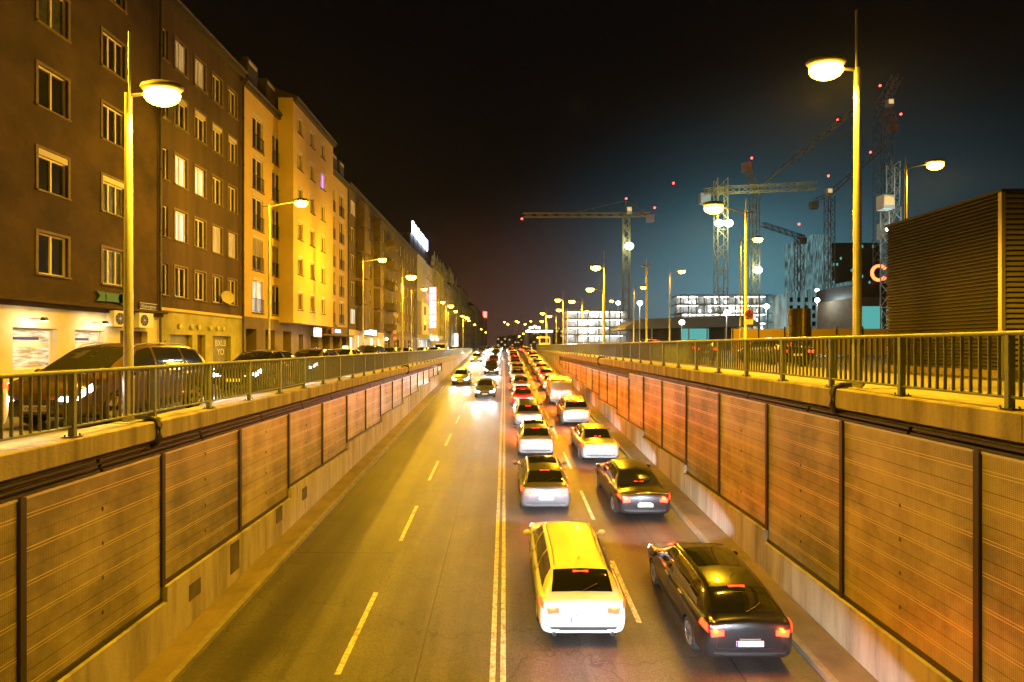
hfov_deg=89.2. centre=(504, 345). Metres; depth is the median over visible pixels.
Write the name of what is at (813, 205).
tower crane
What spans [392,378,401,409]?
noise barrier panel
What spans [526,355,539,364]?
sedan
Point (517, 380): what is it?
sedan
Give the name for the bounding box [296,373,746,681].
road seams
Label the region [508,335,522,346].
office building
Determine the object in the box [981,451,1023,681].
noise barrier panel
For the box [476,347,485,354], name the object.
hatchback
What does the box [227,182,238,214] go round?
window
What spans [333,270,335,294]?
window
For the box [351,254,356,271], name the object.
window
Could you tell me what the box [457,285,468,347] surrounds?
apartment house
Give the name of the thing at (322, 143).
window
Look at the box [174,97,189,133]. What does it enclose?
window
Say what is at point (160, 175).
down pipe
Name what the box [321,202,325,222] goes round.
window
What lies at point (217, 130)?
window
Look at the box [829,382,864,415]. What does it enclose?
drain pipe
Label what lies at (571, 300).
street lamp
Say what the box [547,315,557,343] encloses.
street lamp
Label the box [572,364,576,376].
noise barrier panel
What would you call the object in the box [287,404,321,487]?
noise barrier panel
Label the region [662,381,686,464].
noise barrier panel
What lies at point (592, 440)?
sedan
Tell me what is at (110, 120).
window
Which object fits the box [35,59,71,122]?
window
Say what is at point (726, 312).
floodlight mast
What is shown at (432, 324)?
hanging sign
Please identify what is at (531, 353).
minivan
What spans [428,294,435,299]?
hanging sign
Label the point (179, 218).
window
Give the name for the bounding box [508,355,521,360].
hatchback
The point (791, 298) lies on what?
windows
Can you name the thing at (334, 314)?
window
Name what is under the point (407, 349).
sedan
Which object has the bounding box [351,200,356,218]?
window
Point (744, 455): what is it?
noise barrier panel
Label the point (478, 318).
apartment house
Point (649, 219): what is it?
tower crane
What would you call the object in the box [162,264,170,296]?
window
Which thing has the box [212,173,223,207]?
window
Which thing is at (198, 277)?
window
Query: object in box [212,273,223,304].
window
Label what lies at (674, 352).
railing
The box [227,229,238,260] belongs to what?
window
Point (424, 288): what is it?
street lamp
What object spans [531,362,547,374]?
station wagon
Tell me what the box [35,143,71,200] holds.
window
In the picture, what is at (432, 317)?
hanging sign
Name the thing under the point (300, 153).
window
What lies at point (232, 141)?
window
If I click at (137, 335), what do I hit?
door
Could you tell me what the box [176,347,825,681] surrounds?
road
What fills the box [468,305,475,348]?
apartment house
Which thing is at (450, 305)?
street lamp
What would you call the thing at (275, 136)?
window
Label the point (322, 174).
window
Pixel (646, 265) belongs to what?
street lamp
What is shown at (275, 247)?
window
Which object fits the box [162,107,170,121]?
window
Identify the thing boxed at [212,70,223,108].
window
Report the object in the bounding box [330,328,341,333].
shop sign
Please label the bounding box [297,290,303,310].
window
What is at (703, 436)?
noise barrier panel
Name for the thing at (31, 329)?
shop window
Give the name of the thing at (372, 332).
light sign
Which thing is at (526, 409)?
station wagon
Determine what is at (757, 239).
street lamp
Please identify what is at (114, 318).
air conditioner
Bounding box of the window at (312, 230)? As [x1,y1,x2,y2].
[310,227,315,247]
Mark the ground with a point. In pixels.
(16, 427)
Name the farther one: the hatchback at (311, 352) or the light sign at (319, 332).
the light sign at (319, 332)
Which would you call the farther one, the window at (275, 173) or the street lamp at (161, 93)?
the window at (275, 173)
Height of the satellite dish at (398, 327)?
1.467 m
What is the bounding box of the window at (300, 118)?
[297,113,303,138]
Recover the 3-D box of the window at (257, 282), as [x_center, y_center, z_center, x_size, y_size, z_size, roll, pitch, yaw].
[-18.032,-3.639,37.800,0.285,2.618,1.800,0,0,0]
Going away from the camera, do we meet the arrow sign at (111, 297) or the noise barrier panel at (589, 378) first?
the arrow sign at (111, 297)
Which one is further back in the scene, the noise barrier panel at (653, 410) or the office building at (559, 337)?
the office building at (559, 337)
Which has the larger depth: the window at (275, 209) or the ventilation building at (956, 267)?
the window at (275, 209)
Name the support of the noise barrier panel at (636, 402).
attached to the retaining wall at (875, 651)
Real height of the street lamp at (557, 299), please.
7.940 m
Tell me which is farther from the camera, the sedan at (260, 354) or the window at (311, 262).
the window at (311, 262)
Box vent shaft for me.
[788,308,810,362]
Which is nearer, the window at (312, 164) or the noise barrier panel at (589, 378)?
the noise barrier panel at (589, 378)
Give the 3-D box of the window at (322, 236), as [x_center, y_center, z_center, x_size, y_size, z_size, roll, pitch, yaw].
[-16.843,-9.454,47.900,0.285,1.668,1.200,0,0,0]
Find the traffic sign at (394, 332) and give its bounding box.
[392,330,397,340]
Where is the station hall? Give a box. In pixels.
[610,315,759,350]
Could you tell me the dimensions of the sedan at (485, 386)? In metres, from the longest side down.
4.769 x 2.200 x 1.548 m
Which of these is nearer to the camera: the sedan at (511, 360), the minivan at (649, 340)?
the minivan at (649, 340)
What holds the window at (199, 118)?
in the apartment house at (202, 190)
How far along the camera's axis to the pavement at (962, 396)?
12.74 m
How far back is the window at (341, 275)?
57.10 m
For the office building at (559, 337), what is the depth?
420.00 m
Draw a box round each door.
[120,331,141,342]
[198,335,201,355]
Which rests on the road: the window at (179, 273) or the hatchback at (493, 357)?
the hatchback at (493, 357)
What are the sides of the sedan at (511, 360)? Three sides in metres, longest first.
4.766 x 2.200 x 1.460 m
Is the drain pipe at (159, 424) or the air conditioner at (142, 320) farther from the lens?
the air conditioner at (142, 320)
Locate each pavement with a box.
[131,353,472,681]
[536,349,1023,405]
[537,353,878,681]
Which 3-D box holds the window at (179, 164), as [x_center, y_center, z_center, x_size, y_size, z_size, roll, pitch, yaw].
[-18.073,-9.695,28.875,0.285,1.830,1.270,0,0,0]
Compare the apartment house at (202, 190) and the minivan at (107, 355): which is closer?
the minivan at (107, 355)
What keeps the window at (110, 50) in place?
in the apartment house at (63, 76)
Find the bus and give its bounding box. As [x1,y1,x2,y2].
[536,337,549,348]
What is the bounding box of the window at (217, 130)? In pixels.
[212,121,223,156]
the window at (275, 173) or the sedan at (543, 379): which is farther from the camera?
the sedan at (543, 379)
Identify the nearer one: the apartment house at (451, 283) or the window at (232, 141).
the window at (232, 141)
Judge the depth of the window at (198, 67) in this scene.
30.91 m
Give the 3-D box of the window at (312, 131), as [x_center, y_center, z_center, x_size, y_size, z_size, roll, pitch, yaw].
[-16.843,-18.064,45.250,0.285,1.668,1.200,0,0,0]
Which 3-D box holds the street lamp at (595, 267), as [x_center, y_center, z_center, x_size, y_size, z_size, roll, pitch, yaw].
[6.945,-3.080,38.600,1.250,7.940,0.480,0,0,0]
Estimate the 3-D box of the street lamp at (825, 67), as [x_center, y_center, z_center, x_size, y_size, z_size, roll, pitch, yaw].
[6.945,-3.080,10.900,1.250,7.940,0.480,0,0,0]
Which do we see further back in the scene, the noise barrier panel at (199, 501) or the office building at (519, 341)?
the office building at (519, 341)
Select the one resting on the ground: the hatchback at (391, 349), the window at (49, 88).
the hatchback at (391, 349)
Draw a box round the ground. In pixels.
[0,346,1023,444]
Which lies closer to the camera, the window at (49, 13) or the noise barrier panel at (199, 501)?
the noise barrier panel at (199, 501)
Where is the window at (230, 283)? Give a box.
[227,277,238,306]
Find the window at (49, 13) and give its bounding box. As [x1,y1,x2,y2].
[35,0,71,43]
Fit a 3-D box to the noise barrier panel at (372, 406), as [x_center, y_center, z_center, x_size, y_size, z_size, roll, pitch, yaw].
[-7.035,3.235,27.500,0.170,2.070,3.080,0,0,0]
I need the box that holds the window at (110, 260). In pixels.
[100,244,123,287]
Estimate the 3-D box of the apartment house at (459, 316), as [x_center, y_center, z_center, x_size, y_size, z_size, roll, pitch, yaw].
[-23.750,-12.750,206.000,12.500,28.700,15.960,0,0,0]
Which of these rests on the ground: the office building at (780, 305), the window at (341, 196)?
the office building at (780, 305)
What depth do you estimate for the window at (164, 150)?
27.70 m
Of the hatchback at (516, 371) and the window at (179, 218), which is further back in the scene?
the hatchback at (516, 371)
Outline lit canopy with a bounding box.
[525,327,552,346]
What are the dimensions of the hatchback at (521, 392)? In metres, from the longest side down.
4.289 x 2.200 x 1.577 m
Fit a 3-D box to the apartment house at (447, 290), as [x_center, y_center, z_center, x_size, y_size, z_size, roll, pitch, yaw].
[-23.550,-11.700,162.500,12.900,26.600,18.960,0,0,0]
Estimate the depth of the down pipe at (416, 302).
104.85 m
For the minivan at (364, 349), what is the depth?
38.24 m
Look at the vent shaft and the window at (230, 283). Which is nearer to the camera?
the vent shaft
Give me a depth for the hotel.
112.29 m
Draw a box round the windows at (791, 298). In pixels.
[790,297,814,325]
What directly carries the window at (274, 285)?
in the apartment house at (290, 142)
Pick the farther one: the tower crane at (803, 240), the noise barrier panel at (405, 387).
the tower crane at (803, 240)
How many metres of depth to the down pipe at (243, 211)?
35.40 m
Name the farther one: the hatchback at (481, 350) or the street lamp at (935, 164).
the hatchback at (481, 350)
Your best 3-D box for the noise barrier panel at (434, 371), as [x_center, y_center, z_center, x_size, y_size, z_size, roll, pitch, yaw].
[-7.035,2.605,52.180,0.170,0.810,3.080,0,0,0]
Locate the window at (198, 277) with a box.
[194,269,207,301]
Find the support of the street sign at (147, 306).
attached to the apartment house at (63, 76)
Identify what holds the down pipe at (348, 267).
attached to the apartment house at (290, 142)
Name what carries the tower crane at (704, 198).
on the ground
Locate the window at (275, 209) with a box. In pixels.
[272,204,279,240]
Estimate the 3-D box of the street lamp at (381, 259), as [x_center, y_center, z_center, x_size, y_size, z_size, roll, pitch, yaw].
[-11.616,-3.175,45.700,2.472,9.550,0.440,0,0,0]
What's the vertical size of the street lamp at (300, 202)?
9.550 m
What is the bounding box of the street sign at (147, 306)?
[139,302,156,310]
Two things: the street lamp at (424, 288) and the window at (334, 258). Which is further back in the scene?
the street lamp at (424, 288)
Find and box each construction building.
[562,310,631,343]
[670,294,771,328]
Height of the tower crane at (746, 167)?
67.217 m
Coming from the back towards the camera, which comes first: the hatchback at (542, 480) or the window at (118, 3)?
the window at (118, 3)
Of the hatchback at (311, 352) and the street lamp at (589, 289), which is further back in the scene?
the street lamp at (589, 289)
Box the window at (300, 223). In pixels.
[298,219,303,241]
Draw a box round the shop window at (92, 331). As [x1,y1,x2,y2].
[75,330,98,344]
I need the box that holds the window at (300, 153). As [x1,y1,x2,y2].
[298,149,303,172]
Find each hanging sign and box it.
[428,287,435,292]
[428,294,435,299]
[428,301,435,306]
[429,308,435,313]
[429,315,435,320]
[429,322,435,327]
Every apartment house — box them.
[0,0,167,383]
[162,0,248,368]
[234,57,353,354]
[346,180,417,350]
[429,251,445,346]
[441,262,451,345]
[447,267,458,346]
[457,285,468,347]
[457,286,462,347]
[468,302,481,347]
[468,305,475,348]
[482,315,486,346]
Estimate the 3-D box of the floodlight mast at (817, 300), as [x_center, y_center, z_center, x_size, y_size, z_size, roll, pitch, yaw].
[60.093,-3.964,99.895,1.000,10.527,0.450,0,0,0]
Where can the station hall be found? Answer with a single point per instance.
(709, 328)
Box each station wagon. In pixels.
[510,398,542,425]
[523,521,624,635]
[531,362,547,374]
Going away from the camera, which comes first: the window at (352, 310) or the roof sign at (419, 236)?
the window at (352, 310)
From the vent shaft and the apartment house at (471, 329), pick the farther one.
the apartment house at (471, 329)
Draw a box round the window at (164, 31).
[162,28,170,63]
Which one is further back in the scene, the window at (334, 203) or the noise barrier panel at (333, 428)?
the window at (334, 203)
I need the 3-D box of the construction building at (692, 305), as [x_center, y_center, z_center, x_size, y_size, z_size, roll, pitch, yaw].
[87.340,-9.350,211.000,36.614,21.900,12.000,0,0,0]
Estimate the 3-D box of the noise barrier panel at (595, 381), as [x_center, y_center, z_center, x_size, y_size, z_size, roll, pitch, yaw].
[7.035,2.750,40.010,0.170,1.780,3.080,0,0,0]
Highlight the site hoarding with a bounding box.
[731,327,887,354]
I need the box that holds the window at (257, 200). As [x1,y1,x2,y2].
[252,193,264,233]
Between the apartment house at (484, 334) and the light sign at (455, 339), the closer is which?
the light sign at (455, 339)
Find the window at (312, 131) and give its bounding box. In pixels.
[310,127,315,150]
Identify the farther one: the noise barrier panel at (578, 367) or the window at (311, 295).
the noise barrier panel at (578, 367)
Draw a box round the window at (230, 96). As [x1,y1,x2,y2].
[227,85,238,120]
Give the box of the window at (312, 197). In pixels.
[310,193,315,215]
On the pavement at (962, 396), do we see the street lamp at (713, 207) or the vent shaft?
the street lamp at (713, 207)
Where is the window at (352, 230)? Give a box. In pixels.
[350,227,356,245]
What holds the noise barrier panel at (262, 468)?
attached to the retaining wall at (189, 596)
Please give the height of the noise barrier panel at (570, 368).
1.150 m
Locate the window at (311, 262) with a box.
[310,260,315,280]
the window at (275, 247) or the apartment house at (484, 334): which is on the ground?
the apartment house at (484, 334)
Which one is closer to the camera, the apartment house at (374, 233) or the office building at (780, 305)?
the apartment house at (374, 233)
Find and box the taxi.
[333,346,361,354]
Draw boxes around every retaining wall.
[0,353,470,681]
[537,350,1023,681]
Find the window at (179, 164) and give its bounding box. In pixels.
[174,151,189,190]
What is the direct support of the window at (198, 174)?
in the apartment house at (202, 190)
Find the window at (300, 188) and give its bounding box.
[298,184,303,207]
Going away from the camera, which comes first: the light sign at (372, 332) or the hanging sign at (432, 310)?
the light sign at (372, 332)
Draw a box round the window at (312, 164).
[310,160,315,182]
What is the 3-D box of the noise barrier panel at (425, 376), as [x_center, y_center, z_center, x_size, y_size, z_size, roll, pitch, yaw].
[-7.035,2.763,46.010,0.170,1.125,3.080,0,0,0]
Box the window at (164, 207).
[162,206,170,238]
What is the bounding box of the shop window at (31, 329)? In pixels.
[13,328,50,369]
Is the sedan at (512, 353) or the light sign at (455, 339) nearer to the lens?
the sedan at (512, 353)
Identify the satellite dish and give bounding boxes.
[221,291,234,303]
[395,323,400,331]
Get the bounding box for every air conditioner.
[106,310,122,326]
[133,313,152,327]
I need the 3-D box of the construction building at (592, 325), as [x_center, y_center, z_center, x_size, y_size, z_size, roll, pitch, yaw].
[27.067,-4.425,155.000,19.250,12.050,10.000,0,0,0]
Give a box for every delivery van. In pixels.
[435,343,448,348]
[543,375,573,402]
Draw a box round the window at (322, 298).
[321,296,325,314]
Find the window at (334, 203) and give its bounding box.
[333,186,335,211]
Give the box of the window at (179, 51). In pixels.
[174,34,189,79]
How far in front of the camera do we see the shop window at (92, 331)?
22.93 m
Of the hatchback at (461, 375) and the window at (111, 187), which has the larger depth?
the hatchback at (461, 375)
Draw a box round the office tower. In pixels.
[785,234,879,292]
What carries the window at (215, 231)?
in the apartment house at (202, 190)
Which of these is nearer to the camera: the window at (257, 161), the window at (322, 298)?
the window at (257, 161)
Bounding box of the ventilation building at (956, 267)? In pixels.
[884,189,1023,377]
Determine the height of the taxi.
1.589 m
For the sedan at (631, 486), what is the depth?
18.04 m
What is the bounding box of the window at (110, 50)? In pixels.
[100,25,127,82]
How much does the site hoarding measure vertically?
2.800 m
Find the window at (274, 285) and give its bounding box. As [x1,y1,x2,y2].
[272,282,278,315]
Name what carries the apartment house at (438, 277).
on the ground
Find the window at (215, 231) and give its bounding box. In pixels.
[212,223,223,255]
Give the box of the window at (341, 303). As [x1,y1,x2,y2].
[339,300,344,324]
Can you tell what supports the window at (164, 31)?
in the apartment house at (202, 190)
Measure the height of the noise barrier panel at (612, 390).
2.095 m
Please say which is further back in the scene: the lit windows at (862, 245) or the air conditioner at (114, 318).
the lit windows at (862, 245)
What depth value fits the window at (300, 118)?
42.80 m
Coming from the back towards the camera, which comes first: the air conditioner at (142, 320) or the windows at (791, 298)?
the windows at (791, 298)
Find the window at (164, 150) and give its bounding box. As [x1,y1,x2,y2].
[162,148,170,181]
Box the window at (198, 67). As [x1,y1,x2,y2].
[194,53,207,94]
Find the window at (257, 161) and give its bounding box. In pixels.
[252,152,264,194]
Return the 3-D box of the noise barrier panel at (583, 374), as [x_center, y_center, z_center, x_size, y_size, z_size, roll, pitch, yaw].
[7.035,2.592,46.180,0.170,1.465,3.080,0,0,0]
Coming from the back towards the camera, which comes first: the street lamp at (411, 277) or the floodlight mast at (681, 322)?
the floodlight mast at (681, 322)
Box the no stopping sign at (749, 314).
[745,310,753,324]
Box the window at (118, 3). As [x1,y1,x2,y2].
[110,0,127,14]
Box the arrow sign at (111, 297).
[96,291,123,304]
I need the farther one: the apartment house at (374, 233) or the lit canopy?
the lit canopy
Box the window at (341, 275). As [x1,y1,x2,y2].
[339,272,344,297]
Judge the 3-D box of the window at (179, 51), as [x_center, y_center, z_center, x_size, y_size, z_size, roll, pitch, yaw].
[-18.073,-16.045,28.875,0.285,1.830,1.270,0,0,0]
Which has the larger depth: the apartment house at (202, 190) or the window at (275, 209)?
the window at (275, 209)
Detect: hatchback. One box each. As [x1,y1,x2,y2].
[294,347,338,375]
[384,347,400,351]
[451,368,471,383]
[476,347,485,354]
[486,355,500,363]
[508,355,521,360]
[508,367,526,381]
[509,385,534,406]
[513,420,553,454]
[513,455,569,506]
[531,358,543,368]
[535,367,553,381]
[648,541,791,657]
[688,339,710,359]
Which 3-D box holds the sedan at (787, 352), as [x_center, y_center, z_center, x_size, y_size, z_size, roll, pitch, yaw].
[13.900,0.290,27.003,2.200,1.460,4.766,0,0,0]
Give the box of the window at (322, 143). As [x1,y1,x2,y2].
[321,139,325,160]
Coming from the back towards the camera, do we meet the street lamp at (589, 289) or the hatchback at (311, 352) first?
the street lamp at (589, 289)
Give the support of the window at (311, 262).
in the apartment house at (290, 142)
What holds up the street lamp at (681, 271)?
on the ground
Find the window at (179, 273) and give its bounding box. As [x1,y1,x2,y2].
[174,264,189,299]
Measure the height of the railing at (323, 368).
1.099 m
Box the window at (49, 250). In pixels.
[35,228,71,279]
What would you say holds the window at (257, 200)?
in the apartment house at (290, 142)
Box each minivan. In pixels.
[3,381,8,424]
[8,340,204,423]
[357,345,385,353]
[483,360,499,373]
[508,361,525,369]
[526,351,537,358]
[554,395,589,423]
[640,339,660,341]
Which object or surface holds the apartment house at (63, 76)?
on the ground
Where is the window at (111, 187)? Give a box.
[100,171,123,218]
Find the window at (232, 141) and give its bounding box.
[227,132,238,166]
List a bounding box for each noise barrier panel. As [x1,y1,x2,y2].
[0,499,17,681]
[17,454,161,681]
[160,430,238,586]
[238,414,288,532]
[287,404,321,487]
[321,396,346,465]
[346,390,365,442]
[365,385,380,430]
[380,381,391,415]
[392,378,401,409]
[402,376,410,398]
[410,374,417,394]
[417,372,423,387]
[423,370,428,383]
[429,369,433,377]
[433,367,437,375]
[565,362,568,369]
[568,363,571,374]
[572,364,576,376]
[576,365,580,381]
[581,366,585,383]
[586,367,591,390]
[592,369,598,394]
[599,371,607,402]
[607,373,616,408]
[617,376,628,421]
[629,373,643,430]
[643,377,662,448]
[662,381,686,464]
[686,386,721,495]
[719,394,768,529]
[767,404,844,598]
[843,421,981,681]
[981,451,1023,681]
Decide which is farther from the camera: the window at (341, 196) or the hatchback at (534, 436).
the window at (341, 196)
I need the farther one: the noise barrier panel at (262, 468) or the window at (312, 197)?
the window at (312, 197)
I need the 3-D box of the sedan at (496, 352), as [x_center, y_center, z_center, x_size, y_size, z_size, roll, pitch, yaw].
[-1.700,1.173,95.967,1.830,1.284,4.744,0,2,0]
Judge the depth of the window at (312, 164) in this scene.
45.49 m
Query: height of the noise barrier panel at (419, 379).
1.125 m
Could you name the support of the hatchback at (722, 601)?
on the road
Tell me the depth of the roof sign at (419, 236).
113.35 m
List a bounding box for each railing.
[0,348,471,441]
[537,330,1023,409]
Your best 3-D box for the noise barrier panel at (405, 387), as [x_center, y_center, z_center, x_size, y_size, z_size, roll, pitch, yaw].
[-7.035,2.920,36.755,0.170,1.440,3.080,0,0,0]
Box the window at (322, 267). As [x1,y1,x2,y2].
[321,265,325,283]
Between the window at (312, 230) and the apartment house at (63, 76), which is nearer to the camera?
the apartment house at (63, 76)
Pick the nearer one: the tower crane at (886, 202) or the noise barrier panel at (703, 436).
the noise barrier panel at (703, 436)
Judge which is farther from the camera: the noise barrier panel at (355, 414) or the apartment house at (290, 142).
the apartment house at (290, 142)
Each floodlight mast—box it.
[637,301,642,341]
[679,320,684,340]
[724,310,729,338]
[764,304,768,328]
[815,298,819,328]
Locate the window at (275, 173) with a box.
[272,167,279,203]
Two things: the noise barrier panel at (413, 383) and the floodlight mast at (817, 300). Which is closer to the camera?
the noise barrier panel at (413, 383)
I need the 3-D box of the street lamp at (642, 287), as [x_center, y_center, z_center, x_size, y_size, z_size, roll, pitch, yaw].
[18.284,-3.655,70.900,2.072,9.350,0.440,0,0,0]
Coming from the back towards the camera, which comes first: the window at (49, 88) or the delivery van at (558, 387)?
the delivery van at (558, 387)
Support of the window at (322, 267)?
in the apartment house at (290, 142)
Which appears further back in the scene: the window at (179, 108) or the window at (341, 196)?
the window at (341, 196)
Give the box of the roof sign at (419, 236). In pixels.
[412,221,427,260]
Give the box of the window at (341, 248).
[339,245,344,270]
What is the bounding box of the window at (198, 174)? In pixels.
[194,163,207,199]
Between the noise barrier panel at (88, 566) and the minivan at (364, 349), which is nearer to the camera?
the noise barrier panel at (88, 566)
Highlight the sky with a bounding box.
[181,0,1023,352]
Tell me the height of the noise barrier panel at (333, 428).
2.385 m
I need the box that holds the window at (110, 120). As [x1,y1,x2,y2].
[100,98,123,149]
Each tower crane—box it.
[521,198,655,320]
[673,178,817,327]
[741,111,853,328]
[760,222,806,291]
[809,145,886,288]
[873,74,902,280]
[876,159,901,328]
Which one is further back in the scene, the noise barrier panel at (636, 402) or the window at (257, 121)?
the window at (257, 121)
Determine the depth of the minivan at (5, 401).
8.39 m
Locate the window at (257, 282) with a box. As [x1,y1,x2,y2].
[252,277,264,314]
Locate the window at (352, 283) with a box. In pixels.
[350,281,356,298]
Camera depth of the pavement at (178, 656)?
13.45 m
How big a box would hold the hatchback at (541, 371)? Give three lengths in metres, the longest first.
4.286 x 2.200 x 1.491 m
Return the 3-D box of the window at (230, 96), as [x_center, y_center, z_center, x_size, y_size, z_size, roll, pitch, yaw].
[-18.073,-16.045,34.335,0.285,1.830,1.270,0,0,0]
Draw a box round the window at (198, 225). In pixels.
[194,215,207,250]
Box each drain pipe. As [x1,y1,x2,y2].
[135,413,162,448]
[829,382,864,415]
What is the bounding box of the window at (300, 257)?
[297,255,303,276]
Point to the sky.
(458, 120)
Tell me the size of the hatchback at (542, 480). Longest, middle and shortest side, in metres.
4.289 x 2.200 x 1.577 m
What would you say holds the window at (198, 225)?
in the apartment house at (202, 190)
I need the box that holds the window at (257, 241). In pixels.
[252,234,264,273]
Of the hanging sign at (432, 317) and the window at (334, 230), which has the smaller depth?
the window at (334, 230)
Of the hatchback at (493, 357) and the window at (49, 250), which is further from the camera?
the hatchback at (493, 357)
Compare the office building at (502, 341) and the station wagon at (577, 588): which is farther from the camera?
the office building at (502, 341)
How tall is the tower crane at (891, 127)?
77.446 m
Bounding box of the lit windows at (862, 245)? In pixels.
[833,245,872,283]
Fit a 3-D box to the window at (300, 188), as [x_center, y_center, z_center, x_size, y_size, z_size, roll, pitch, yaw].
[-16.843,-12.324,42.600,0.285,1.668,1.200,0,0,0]
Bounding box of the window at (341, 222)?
[339,218,344,244]
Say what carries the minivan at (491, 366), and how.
on the road
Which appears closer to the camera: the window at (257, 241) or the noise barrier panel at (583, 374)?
the window at (257, 241)
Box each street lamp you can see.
[111,31,183,423]
[262,198,308,348]
[362,257,386,344]
[399,260,416,366]
[409,287,426,347]
[445,296,453,357]
[540,320,547,344]
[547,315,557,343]
[555,298,563,352]
[557,308,569,343]
[568,299,582,343]
[586,287,606,342]
[590,251,605,357]
[633,286,645,341]
[642,258,650,341]
[666,268,684,340]
[702,198,754,338]
[738,234,763,348]
[805,10,872,388]
[897,156,944,218]
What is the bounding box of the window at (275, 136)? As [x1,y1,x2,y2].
[272,129,279,167]
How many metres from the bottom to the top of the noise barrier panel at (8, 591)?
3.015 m
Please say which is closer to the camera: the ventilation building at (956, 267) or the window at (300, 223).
the ventilation building at (956, 267)
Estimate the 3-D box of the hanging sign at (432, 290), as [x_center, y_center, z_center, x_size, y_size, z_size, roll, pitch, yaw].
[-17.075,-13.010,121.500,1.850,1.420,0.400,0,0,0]
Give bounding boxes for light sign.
[314,327,321,336]
[365,330,376,335]
[454,334,457,345]
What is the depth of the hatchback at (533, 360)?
70.49 m
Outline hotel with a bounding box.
[401,232,442,347]
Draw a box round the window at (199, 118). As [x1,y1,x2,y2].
[194,107,207,145]
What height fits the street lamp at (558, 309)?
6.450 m
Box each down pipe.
[159,0,161,342]
[242,77,244,352]
[348,189,348,347]
[416,255,416,348]
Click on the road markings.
(340, 667)
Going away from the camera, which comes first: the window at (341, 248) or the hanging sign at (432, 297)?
the window at (341, 248)
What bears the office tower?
on the ground
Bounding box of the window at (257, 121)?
[252,112,264,155]
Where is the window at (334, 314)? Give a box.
[333,299,335,323]
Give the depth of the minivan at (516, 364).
62.23 m
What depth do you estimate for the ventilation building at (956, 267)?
17.84 m
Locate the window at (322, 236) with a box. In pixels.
[321,233,325,253]
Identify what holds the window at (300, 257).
in the apartment house at (290, 142)
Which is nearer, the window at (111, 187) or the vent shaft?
the window at (111, 187)
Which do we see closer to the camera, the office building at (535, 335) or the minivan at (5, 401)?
the minivan at (5, 401)
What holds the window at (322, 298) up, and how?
in the apartment house at (290, 142)
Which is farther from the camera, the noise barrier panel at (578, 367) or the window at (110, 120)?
the noise barrier panel at (578, 367)
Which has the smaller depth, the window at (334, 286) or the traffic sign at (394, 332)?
the window at (334, 286)
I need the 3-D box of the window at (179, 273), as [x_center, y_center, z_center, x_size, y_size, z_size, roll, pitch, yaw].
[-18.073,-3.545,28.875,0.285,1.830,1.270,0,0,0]
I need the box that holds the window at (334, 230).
[333,214,335,239]
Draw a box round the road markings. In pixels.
[335,349,641,681]
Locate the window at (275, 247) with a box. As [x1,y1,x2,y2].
[272,242,279,277]
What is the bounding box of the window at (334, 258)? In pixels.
[333,241,335,266]
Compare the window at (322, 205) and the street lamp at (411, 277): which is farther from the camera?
the window at (322, 205)
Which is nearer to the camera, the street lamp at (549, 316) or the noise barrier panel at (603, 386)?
the noise barrier panel at (603, 386)
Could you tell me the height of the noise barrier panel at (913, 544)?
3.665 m
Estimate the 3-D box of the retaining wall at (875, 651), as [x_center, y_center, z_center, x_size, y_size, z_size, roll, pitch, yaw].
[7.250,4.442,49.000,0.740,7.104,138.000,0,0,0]
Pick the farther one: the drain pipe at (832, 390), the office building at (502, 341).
the office building at (502, 341)
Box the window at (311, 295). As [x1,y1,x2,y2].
[310,293,315,312]
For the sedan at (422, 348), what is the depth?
65.16 m
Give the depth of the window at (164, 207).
27.70 m
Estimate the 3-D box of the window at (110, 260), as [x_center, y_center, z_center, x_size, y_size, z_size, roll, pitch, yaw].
[-18.043,-3.620,23.880,0.285,1.780,1.580,0,0,0]
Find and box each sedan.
[213,347,295,389]
[399,347,413,350]
[414,347,430,350]
[470,353,482,361]
[473,378,497,396]
[491,349,500,355]
[507,359,522,369]
[508,352,517,359]
[509,375,530,389]
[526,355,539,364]
[538,374,555,389]
[569,422,618,458]
[595,458,669,513]
[738,337,813,365]
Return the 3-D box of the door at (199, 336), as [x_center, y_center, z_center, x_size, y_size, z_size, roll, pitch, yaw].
[-18.265,0.408,30.800,0.050,2.125,0.796,0,0,0]
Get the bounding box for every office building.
[497,336,507,346]
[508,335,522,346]
[529,333,545,346]
[552,330,561,343]
[769,281,852,328]
[816,284,887,328]
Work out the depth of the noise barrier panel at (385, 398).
30.40 m
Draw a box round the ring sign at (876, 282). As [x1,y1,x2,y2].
[870,264,885,285]
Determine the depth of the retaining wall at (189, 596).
11.39 m
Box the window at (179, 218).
[174,207,189,244]
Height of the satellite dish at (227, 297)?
0.822 m
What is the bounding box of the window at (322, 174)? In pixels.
[321,171,325,191]
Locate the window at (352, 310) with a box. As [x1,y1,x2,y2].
[351,309,356,324]
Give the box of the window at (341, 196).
[339,192,344,218]
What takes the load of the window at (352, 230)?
in the apartment house at (374, 233)
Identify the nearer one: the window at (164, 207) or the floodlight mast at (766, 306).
the window at (164, 207)

